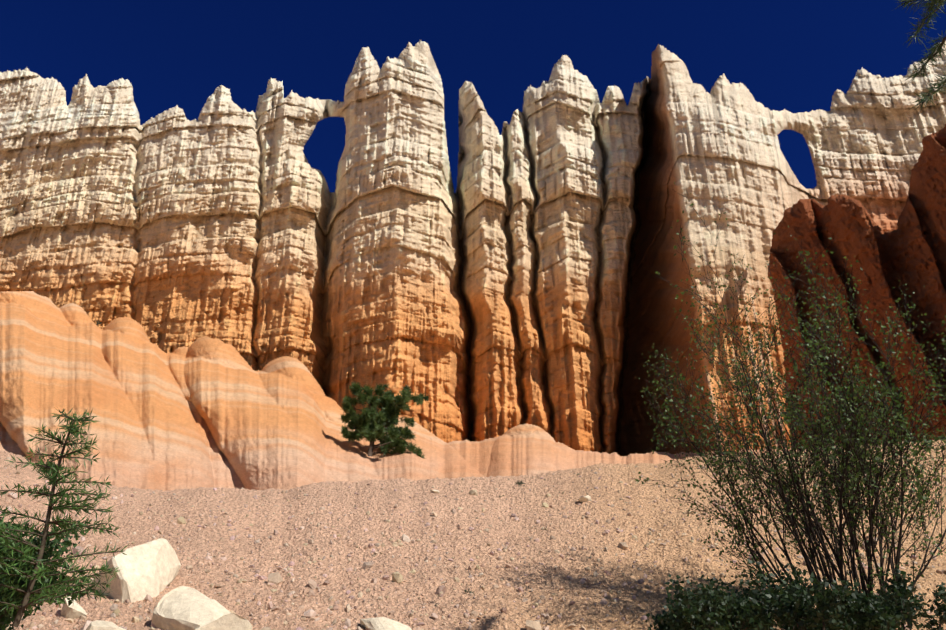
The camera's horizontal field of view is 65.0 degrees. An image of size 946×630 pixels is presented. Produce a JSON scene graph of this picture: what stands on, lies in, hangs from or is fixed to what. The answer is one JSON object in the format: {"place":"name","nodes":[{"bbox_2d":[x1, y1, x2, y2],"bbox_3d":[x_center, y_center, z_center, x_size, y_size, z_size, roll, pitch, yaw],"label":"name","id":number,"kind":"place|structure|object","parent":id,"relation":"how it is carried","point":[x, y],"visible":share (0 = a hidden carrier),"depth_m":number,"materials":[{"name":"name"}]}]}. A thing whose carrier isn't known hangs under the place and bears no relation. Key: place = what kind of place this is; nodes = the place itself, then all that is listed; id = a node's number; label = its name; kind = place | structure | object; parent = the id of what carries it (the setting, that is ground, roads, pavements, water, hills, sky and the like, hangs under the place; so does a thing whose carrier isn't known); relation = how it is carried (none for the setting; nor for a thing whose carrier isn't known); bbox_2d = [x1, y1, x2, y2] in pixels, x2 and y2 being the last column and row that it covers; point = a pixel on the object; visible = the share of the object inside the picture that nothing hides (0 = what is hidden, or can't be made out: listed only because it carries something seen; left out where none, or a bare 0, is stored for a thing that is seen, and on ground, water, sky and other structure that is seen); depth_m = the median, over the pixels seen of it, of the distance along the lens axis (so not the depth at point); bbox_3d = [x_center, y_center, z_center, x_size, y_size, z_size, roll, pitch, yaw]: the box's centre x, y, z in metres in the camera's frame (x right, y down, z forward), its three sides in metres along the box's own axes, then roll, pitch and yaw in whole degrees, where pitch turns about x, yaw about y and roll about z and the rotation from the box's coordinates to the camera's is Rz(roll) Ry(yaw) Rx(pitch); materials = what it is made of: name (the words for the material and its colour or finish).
{"place":"outdoors","nodes":[
{"label":"outdoors","id":0,"kind":"place"},
{"bbox_2d":[0,291,790,490],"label":"badlands","id":1,"kind":"structure","parent":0,"point":[206,411],"depth_m":53.57,"materials":[{"name":"orange stone"}]},
{"bbox_2d":[339,382,429,458],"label":"pine","id":2,"kind":"object","parent":1,"relation":"on","point":[367,416],"depth_m":56.74,"materials":[{"name":"green plant"}]},
{"bbox_2d":[0,41,945,455],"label":"cliff wall","id":3,"kind":"structure","parent":0,"point":[514,279],"depth_m":90.63,"materials":[{"name":"beige stone"}]},
{"bbox_2d":[0,440,945,629],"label":"gravel ground","id":4,"kind":"structure","parent":0,"point":[342,501],"depth_m":6.78,"materials":[{"name":"beige gravel"}]},
{"bbox_2d":[0,533,79,618],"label":"shrub","id":5,"kind":"object","parent":4,"relation":"on","point":[1,616],"visible":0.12,"depth_m":3.40,"materials":[{"name":"green plant"}]},
{"bbox_2d":[0,506,107,629],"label":"shrub leaves","id":6,"kind":"object","parent":4,"relation":"on","point":[5,621],"visible":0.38,"depth_m":3.44,"materials":[{"name":"green plant"}]},
{"bbox_2d":[0,407,128,626],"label":"sapling","id":7,"kind":"object","parent":4,"relation":"on","point":[61,502],"depth_m":3.33,"materials":[{"name":"green plant"}]},
{"bbox_2d":[96,321,525,595],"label":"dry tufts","id":8,"kind":"object","parent":4,"relation":"on","point":[517,482],"visible":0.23,"depth_m":9.37,"materials":[{"name":"beige plant"}]},
{"bbox_2d":[61,490,591,629],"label":"boulders","id":9,"kind":"object","parent":4,"relation":"on","point":[151,568],"visible":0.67,"depth_m":4.64,"materials":[{"name":"stone"}]},
{"bbox_2d":[0,447,945,629],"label":"gravel stones","id":10,"kind":"object","parent":4,"relation":"on","point":[276,578],"visible":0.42,"depth_m":6.06,"materials":[{"name":"beige gravel"}]},
{"bbox_2d":[630,181,945,626],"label":"shrub","id":11,"kind":"object","parent":4,"relation":"on","point":[811,533],"visible":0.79,"depth_m":4.81,"materials":[{"name":"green plant"}]},
{"bbox_2d":[645,554,945,629],"bbox_3d":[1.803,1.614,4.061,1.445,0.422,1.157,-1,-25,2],"label":"low shrub","id":12,"kind":"object","parent":4,"relation":"on","point":[824,624],"visible":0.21,"depth_m":3.82,"materials":[{"name":"green plant"}]},
{"bbox_2d":[0,0,945,192],"label":"sky","id":13,"kind":"structure","parent":0,"point":[793,56],"materials":[{"name":"blue"}]},
{"bbox_3d":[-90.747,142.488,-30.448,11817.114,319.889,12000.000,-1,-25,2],"label":"ground surface","id":14,"kind":"structure","parent":0,"visible":0},
{"bbox_2d":[768,124,945,448],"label":"rock buttress","id":15,"kind":"structure","parent":14,"relation":"on","point":[910,251],"depth_m":55.88,"materials":[{"name":"brown stone"}]},
{"bbox_2d":[892,0,945,110],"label":"branch","id":16,"kind":"object","parent":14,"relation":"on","point":[927,4],"depth_m":3.95,"materials":[{"name":"green plant"}]}
]}

